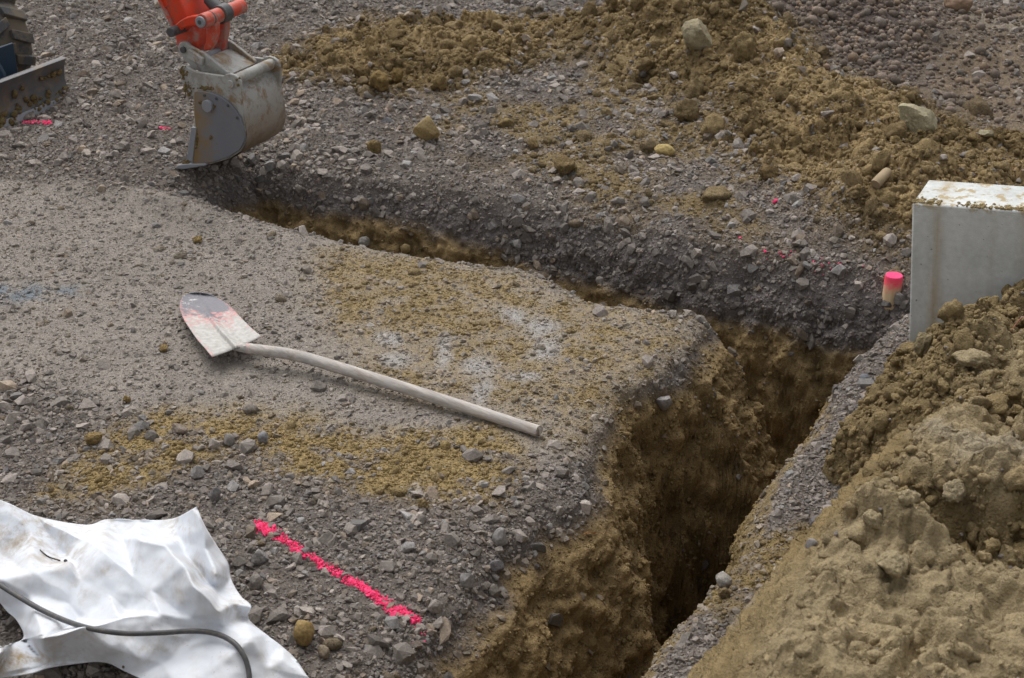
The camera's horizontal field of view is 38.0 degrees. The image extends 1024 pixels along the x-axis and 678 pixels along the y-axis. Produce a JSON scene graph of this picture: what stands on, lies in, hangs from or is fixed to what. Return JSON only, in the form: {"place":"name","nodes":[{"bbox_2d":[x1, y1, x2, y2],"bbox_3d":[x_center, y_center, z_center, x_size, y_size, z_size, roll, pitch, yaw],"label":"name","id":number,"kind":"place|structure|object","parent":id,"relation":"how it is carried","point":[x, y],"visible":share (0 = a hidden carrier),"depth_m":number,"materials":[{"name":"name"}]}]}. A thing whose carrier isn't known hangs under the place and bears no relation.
{"place":"outdoors","nodes":[
{"label":"outdoors","id":0,"kind":"place"},
{"bbox_2d":[0,0,1023,677],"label":"ground","id":1,"kind":"structure","parent":0,"point":[456,250],"depth_m":4.86,"materials":[{"name":"grey gravel"}]},
{"bbox_2d":[22,120,52,124],"bbox_3d":[-2.050,-0.942,6.454,0.164,0.018,0.060,6,28,12],"label":"paint mark","id":2,"kind":"object","parent":1,"relation":"on","point":[45,122],"visible":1,"depth_m":6.45,"materials":[{"name":"pink paint"}]},
{"bbox_2d":[84,431,102,444],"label":"clay clod","id":3,"kind":"object","parent":1,"relation":"on","point":[93,438],"visible":1,"depth_m":4.04,"materials":[{"name":"soil"}]},
{"bbox_2d":[123,395,130,402],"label":"clay clod","id":4,"kind":"object","parent":1,"relation":"on","point":[127,399],"visible":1,"depth_m":4.25,"materials":[{"name":"soil"}]},
{"bbox_2d":[0,0,285,168],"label":"excavator","id":5,"kind":"object","parent":1,"relation":"on","point":[234,89],"visible":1,"depth_m":5.75,"materials":[{"name":"grey paint"}]},
{"bbox_2d":[0,500,308,677],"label":"white sheet","id":6,"kind":"object","parent":1,"relation":"on","point":[135,575],"visible":0.97,"depth_m":3.24,"materials":[{"name":"white plastic"}]},
{"bbox_2d":[40,549,60,560],"bbox_3d":[-1.064,0.502,3.428,0.072,0.014,0.007,18,32,31],"label":"twig","id":7,"kind":"object","parent":6,"relation":"on","point":[49,556],"visible":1,"depth_m":3.43,"materials":[{"name":"brown plant"}]},
{"bbox_2d":[0,582,251,677],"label":"cable","id":8,"kind":"object","parent":6,"relation":"on","point":[67,621],"visible":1,"depth_m":3.13,"materials":[{"name":"rubber"}]},
{"bbox_2d":[159,344,167,351],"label":"clay clod","id":9,"kind":"object","parent":1,"relation":"on","point":[163,347],"visible":1,"depth_m":4.54,"materials":[{"name":"soil"}]},
{"bbox_2d":[171,423,187,434],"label":"brown stone","id":10,"kind":"object","parent":1,"relation":"on","point":[179,428],"visible":1,"depth_m":4.11,"materials":[{"name":"beige stone"}]},
{"bbox_2d":[190,466,203,479],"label":"grey stone","id":11,"kind":"object","parent":1,"relation":"on","point":[197,472],"visible":1,"depth_m":3.90,"materials":[{"name":"grey stone"}]},
{"bbox_2d":[192,235,201,243],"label":"clay clod","id":12,"kind":"object","parent":1,"relation":"on","point":[196,239],"visible":1,"depth_m":5.29,"materials":[{"name":"soil"}]},
{"bbox_2d":[208,487,220,501],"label":"grey stone","id":13,"kind":"object","parent":1,"relation":"on","point":[214,494],"visible":1,"depth_m":3.79,"materials":[{"name":"grey stone"}]},
{"bbox_2d":[224,433,234,446],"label":"grey stone","id":14,"kind":"object","parent":1,"relation":"on","point":[229,440],"visible":1,"depth_m":4.05,"materials":[{"name":"grey stone"}]},
{"bbox_2d":[242,403,257,413],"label":"brown stone","id":15,"kind":"object","parent":1,"relation":"on","point":[249,408],"visible":1,"depth_m":4.21,"materials":[{"name":"beige stone"}]},
{"bbox_2d":[249,574,261,589],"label":"grey stone","id":16,"kind":"object","parent":1,"relation":"on","point":[255,583],"visible":0.99,"depth_m":3.45,"materials":[{"name":"grey stone"}]},
{"bbox_2d":[251,549,268,564],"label":"grey stone","id":17,"kind":"object","parent":1,"relation":"on","point":[259,556],"visible":1,"depth_m":3.54,"materials":[{"name":"grey stone"}]},
{"bbox_2d":[257,431,268,443],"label":"grey stone","id":18,"kind":"object","parent":1,"relation":"on","point":[263,436],"visible":1,"depth_m":4.06,"materials":[{"name":"grey stone"}]},
{"bbox_2d":[317,645,329,658],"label":"stone","id":19,"kind":"object","parent":1,"relation":"on","point":[323,651],"visible":1,"depth_m":3.26,"materials":[{"name":"beige stone"}]},
{"bbox_2d":[253,519,421,624],"bbox_3d":[-0.435,0.553,3.551,0.575,0.048,0.065,21,34,35],"label":"paint line","id":20,"kind":"object","parent":1,"relation":"on","point":[367,590],"visible":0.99,"depth_m":3.52,"materials":[{"name":"pink paint"}]},
{"bbox_2d":[180,292,542,436],"bbox_3d":[-0.574,0.091,4.364,1.432,0.066,0.334,20,33,34],"label":"shovel","id":21,"kind":"object","parent":1,"relation":"on","point":[216,326],"visible":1,"depth_m":4.42,"materials":[{"name":"metal"}]},
{"bbox_2d":[353,64,370,77],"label":"clay clod","id":22,"kind":"object","parent":1,"relation":"on","point":[360,70],"visible":0.83,"depth_m":6.88,"materials":[{"name":"soil"}]},
{"bbox_2d":[358,236,369,246],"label":"pale stone","id":23,"kind":"object","parent":1,"relation":"on","point":[365,240],"visible":0.82,"depth_m":5.85,"materials":[{"name":"grey stone"}]},
{"bbox_2d":[366,140,381,153],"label":"clay clod","id":24,"kind":"object","parent":1,"relation":"on","point":[373,146],"visible":1,"depth_m":6.08,"materials":[{"name":"soil"}]},
{"bbox_2d":[369,70,388,91],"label":"clay clod","id":25,"kind":"object","parent":1,"relation":"on","point":[379,80],"visible":1,"depth_m":6.67,"materials":[{"name":"soil"}]},
{"bbox_2d":[381,117,393,123],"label":"dark stone","id":26,"kind":"object","parent":1,"relation":"on","point":[385,120],"visible":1,"depth_m":6.40,"materials":[{"name":"grey stone"}]},
{"bbox_2d":[391,68,402,82],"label":"clay clod","id":27,"kind":"object","parent":1,"relation":"on","point":[396,75],"visible":0.96,"depth_m":6.85,"materials":[{"name":"soil"}]},
{"bbox_2d":[400,244,410,253],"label":"yellow stone","id":28,"kind":"object","parent":1,"relation":"on","point":[405,248],"visible":0.99,"depth_m":5.80,"materials":[{"name":"stone"}]},
{"bbox_2d":[401,542,414,552],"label":"grey stone","id":29,"kind":"object","parent":1,"relation":"on","point":[406,547],"visible":1,"depth_m":3.60,"materials":[{"name":"grey stone"}]},
{"bbox_2d":[417,498,428,508],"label":"clay clod","id":30,"kind":"object","parent":1,"relation":"on","point":[421,503],"visible":1,"depth_m":3.76,"materials":[{"name":"soil"}]},
{"bbox_2d":[413,115,439,140],"bbox_3d":[-0.354,-0.867,6.158,0.108,0.124,0.078,-13,30,-25],"label":"sandstone block","id":31,"kind":"object","parent":1,"relation":"on","point":[425,129],"depth_m":6.13,"materials":[{"name":"stone"}]},
{"bbox_2d":[428,599,442,614],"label":"grey stone","id":32,"kind":"object","parent":1,"relation":"on","point":[435,606],"visible":1,"depth_m":3.44,"materials":[{"name":"grey stone"}]},
{"bbox_2d":[430,74,446,90],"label":"clay clod","id":33,"kind":"object","parent":1,"relation":"on","point":[439,82],"visible":1,"depth_m":6.69,"materials":[{"name":"soil"}]},
{"bbox_2d":[461,79,469,84],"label":"grey stone","id":34,"kind":"object","parent":1,"relation":"on","point":[465,81],"visible":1,"depth_m":6.84,"materials":[{"name":"grey stone"}]},
{"bbox_2d":[460,573,474,588],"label":"grey stone","id":35,"kind":"object","parent":1,"relation":"on","point":[467,580],"visible":1,"depth_m":3.54,"materials":[{"name":"grey stone"}]},
{"bbox_2d":[468,94,482,101],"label":"grey stone","id":36,"kind":"object","parent":1,"relation":"on","point":[475,97],"visible":1,"depth_m":6.60,"materials":[{"name":"grey stone"}]},
{"bbox_2d":[489,559,504,573],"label":"dark stone","id":37,"kind":"object","parent":1,"relation":"on","point":[497,566],"visible":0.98,"depth_m":3.64,"materials":[{"name":"grey stone"}]},
{"bbox_2d":[492,527,507,545],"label":"grey stone","id":38,"kind":"object","parent":1,"relation":"on","point":[499,537],"visible":1,"depth_m":3.69,"materials":[{"name":"grey stone"}]},
{"bbox_2d":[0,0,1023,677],"bbox_3d":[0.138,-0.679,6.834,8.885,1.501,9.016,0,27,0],"label":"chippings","id":39,"kind":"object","parent":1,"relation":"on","point":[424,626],"visible":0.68,"depth_m":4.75,"materials":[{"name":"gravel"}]},
{"bbox_2d":[293,620,314,645],"bbox_3d":[-0.460,0.648,3.292,0.046,0.060,0.054,0,27,0],"label":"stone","id":40,"kind":"object","parent":39,"relation":"on","point":[303,632],"visible":1,"depth_m":3.27,"materials":[{"name":"stone"}]},
{"bbox_2d":[0,0,1023,677],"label":"clods","id":41,"kind":"object","parent":1,"relation":"on","point":[790,152],"visible":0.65,"depth_m":6.37,"materials":[{"name":"soil"}]},
{"bbox_2d":[0,0,1023,677],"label":"grit","id":42,"kind":"object","parent":1,"relation":"on","point":[1012,98],"visible":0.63,"depth_m":4.66,"materials":[{"name":"gravel"}]},
{"bbox_2d":[0,0,1023,677],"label":"crumbs","id":43,"kind":"object","parent":1,"relation":"on","point":[450,472],"visible":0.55,"depth_m":4.59,"materials":[{"name":"soil"}]},
{"bbox_2d":[527,137,538,149],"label":"clay clod","id":44,"kind":"object","parent":1,"relation":"on","point":[532,142],"visible":1,"depth_m":6.10,"materials":[{"name":"soil"}]},
{"bbox_2d":[554,155,576,174],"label":"clay clod","id":45,"kind":"object","parent":1,"relation":"on","point":[564,164],"visible":1,"depth_m":5.83,"materials":[{"name":"soil"}]},
{"bbox_2d":[279,0,1023,273],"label":"clods","id":46,"kind":"object","parent":1,"relation":"on","point":[714,123],"visible":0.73,"depth_m":6.58,"materials":[{"name":"soil"}]},
{"bbox_2d":[655,396,671,410],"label":"grey stone","id":47,"kind":"object","parent":1,"relation":"on","point":[664,403],"visible":1,"depth_m":4.47,"materials":[{"name":"grey stone"}]},
{"bbox_2d":[654,144,674,155],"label":"yellow stone","id":48,"kind":"object","parent":1,"relation":"on","point":[665,149],"visible":0.99,"depth_m":6.01,"materials":[{"name":"yellow stone"}]},
{"bbox_2d":[673,98,699,121],"bbox_3d":[0.740,-0.968,6.296,0.115,0.103,0.115,0,27,0],"label":"clay clod","id":49,"kind":"object","parent":1,"relation":"on","point":[686,109],"visible":1,"depth_m":6.27,"materials":[{"name":"soil"}]},
{"bbox_2d":[681,18,712,49],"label":"boulder","id":50,"kind":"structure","parent":1,"relation":"on","point":[696,34],"depth_m":6.80,"materials":[{"name":"stone"}]},
{"bbox_2d":[716,571,731,587],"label":"pale stone","id":51,"kind":"object","parent":1,"relation":"on","point":[723,579],"visible":0.94,"depth_m":3.51,"materials":[{"name":"grey stone"}]},
{"bbox_2d":[718,587,729,598],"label":"clay clod","id":52,"kind":"object","parent":1,"relation":"on","point":[724,593],"visible":1,"depth_m":3.46,"materials":[{"name":"soil"}]},
{"bbox_2d":[729,31,756,62],"bbox_3d":[1.056,-1.333,6.778,0.102,0.151,0.133,-12,29,-22],"label":"clay clod","id":53,"kind":"object","parent":1,"relation":"on","point":[742,45],"visible":1,"depth_m":6.73,"materials":[{"name":"soil"}]},
{"bbox_2d":[742,121,753,137],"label":"clay clod","id":54,"kind":"object","parent":1,"relation":"on","point":[748,129],"visible":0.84,"depth_m":6.10,"materials":[{"name":"soil"}]},
{"bbox_2d":[748,141,758,153],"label":"clay clod","id":55,"kind":"object","parent":1,"relation":"on","point":[753,147],"visible":1,"depth_m":5.91,"materials":[{"name":"soil"}]},
{"bbox_2d":[759,165,778,180],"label":"clay clod","id":56,"kind":"object","parent":1,"relation":"on","point":[766,172],"visible":1,"depth_m":5.67,"materials":[{"name":"soil"}]},
{"bbox_2d":[574,0,1023,129],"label":"cobbles","id":57,"kind":"object","parent":1,"relation":"on","point":[929,10],"visible":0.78,"depth_m":7.13,"materials":[{"name":"stone"}]},
{"bbox_2d":[739,237,863,274],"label":"paint specks","id":58,"kind":"object","parent":1,"relation":"on","point":[790,255],"visible":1,"depth_m":5.23,"materials":[{"name":"paint"}]},
{"bbox_2d":[809,515,818,526],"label":"dark stone","id":59,"kind":"object","parent":1,"relation":"on","point":[811,520],"visible":0.3,"depth_m":3.70,"materials":[{"name":"grey stone"}]},
{"bbox_2d":[687,279,1023,677],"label":"mound","id":60,"kind":"object","parent":1,"relation":"on","point":[920,597],"visible":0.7,"depth_m":2.80,"materials":[{"name":"soil"}]},
{"bbox_2d":[805,538,817,548],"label":"grey stone","id":61,"kind":"object","parent":60,"relation":"on","point":[810,542],"visible":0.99,"depth_m":2.92,"materials":[{"name":"grey stone"}]},
{"bbox_2d":[862,509,881,530],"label":"clay clod","id":62,"kind":"object","parent":60,"relation":"on","point":[871,518],"visible":1,"depth_m":2.85,"materials":[{"name":"soil"}]},
{"bbox_2d":[748,280,1023,677],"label":"mound crumbs","id":63,"kind":"object","parent":60,"relation":"on","point":[972,530],"visible":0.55,"depth_m":3.67,"materials":[{"name":"soil"}]},
{"bbox_2d":[876,550,908,577],"bbox_3d":[0.698,0.412,2.735,0.060,0.043,0.065,21,34,35],"label":"clay clod","id":64,"kind":"object","parent":60,"relation":"on","point":[893,563],"visible":1,"depth_m":2.72,"materials":[{"name":"soil"}]},
{"bbox_2d":[763,279,1023,677],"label":"mound clods","id":65,"kind":"object","parent":60,"relation":"on","point":[992,403],"visible":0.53,"depth_m":3.50,"materials":[{"name":"soil"}]},
{"bbox_2d":[897,489,920,505],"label":"clay clod","id":66,"kind":"object","parent":60,"relation":"on","point":[906,497],"visible":1,"depth_m":2.83,"materials":[{"name":"soil"}]},
{"bbox_2d":[913,332,932,357],"bbox_3d":[1.101,0.015,3.986,0.048,0.074,0.045,0,27,0],"label":"clay clod","id":67,"kind":"object","parent":60,"relation":"on","point":[922,343],"visible":0.98,"depth_m":3.97,"materials":[{"name":"soil"}]},
{"bbox_2d":[942,479,966,502],"bbox_3d":[0.907,0.310,3.052,0.054,0.052,0.059,0,27,0],"label":"clay clod","id":68,"kind":"object","parent":60,"relation":"on","point":[954,490],"visible":1,"depth_m":3.04,"materials":[{"name":"soil"}]},
{"bbox_2d":[952,348,990,367],"bbox_3d":[1.153,0.047,3.723,0.091,0.041,0.067,0,27,0],"label":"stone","id":69,"kind":"object","parent":60,"relation":"on","point":[973,358],"visible":1,"depth_m":3.70,"materials":[{"name":"stone"}]},
{"bbox_2d":[860,374,869,377],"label":"dark stone","id":70,"kind":"object","parent":1,"relation":"on","point":[864,375],"visible":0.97,"depth_m":4.37,"materials":[{"name":"grey stone"}]},
{"bbox_2d":[871,168,891,188],"bbox_3d":[1.335,-0.581,5.368,0.045,0.048,0.137,15,31,27],"label":"wood piece","id":71,"kind":"object","parent":1,"relation":"on","point":[880,178],"visible":1,"depth_m":5.33,"materials":[{"name":"beige wood"}]},
{"bbox_2d":[881,300,891,307],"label":"dark stone","id":72,"kind":"object","parent":1,"relation":"on","point":[887,304],"visible":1,"depth_m":5.04,"materials":[{"name":"grey stone"}]},
{"bbox_2d":[882,272,902,315],"bbox_3d":[1.290,-0.081,5.088,0.061,0.304,0.061,0,27,0],"label":"stake","id":73,"kind":"object","parent":1,"relation":"on","point":[893,282],"visible":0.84,"depth_m":5.02,"materials":[{"name":"pink wood"}]},
{"bbox_2d":[893,292,905,304],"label":"grey stone","id":74,"kind":"object","parent":1,"relation":"on","point":[899,297],"visible":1,"depth_m":5.00,"materials":[{"name":"grey stone"}]},
{"bbox_2d":[898,103,937,132],"bbox_3d":[1.653,-0.900,6.056,0.172,0.132,0.134,19,32,32],"label":"pale boulder","id":75,"kind":"object","parent":1,"relation":"on","point":[914,117],"visible":0.92,"depth_m":6.00,"materials":[{"name":"stone"}]},
{"bbox_2d":[944,0,972,13],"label":"reddish boulder","id":76,"kind":"object","parent":1,"relation":"on","point":[957,5],"visible":0.73,"depth_m":7.66,"materials":[{"name":"stone"}]},
{"bbox_2d":[909,180,1023,341],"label":"concrete block","id":77,"kind":"structure","parent":1,"relation":"on","point":[967,243],"depth_m":4.36,"materials":[{"name":"concrete"}]},
{"bbox_2d":[978,130,993,136],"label":"pale stone","id":78,"kind":"object","parent":1,"relation":"on","point":[986,133],"visible":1,"depth_m":6.02,"materials":[{"name":"beige stone"}]}
]}

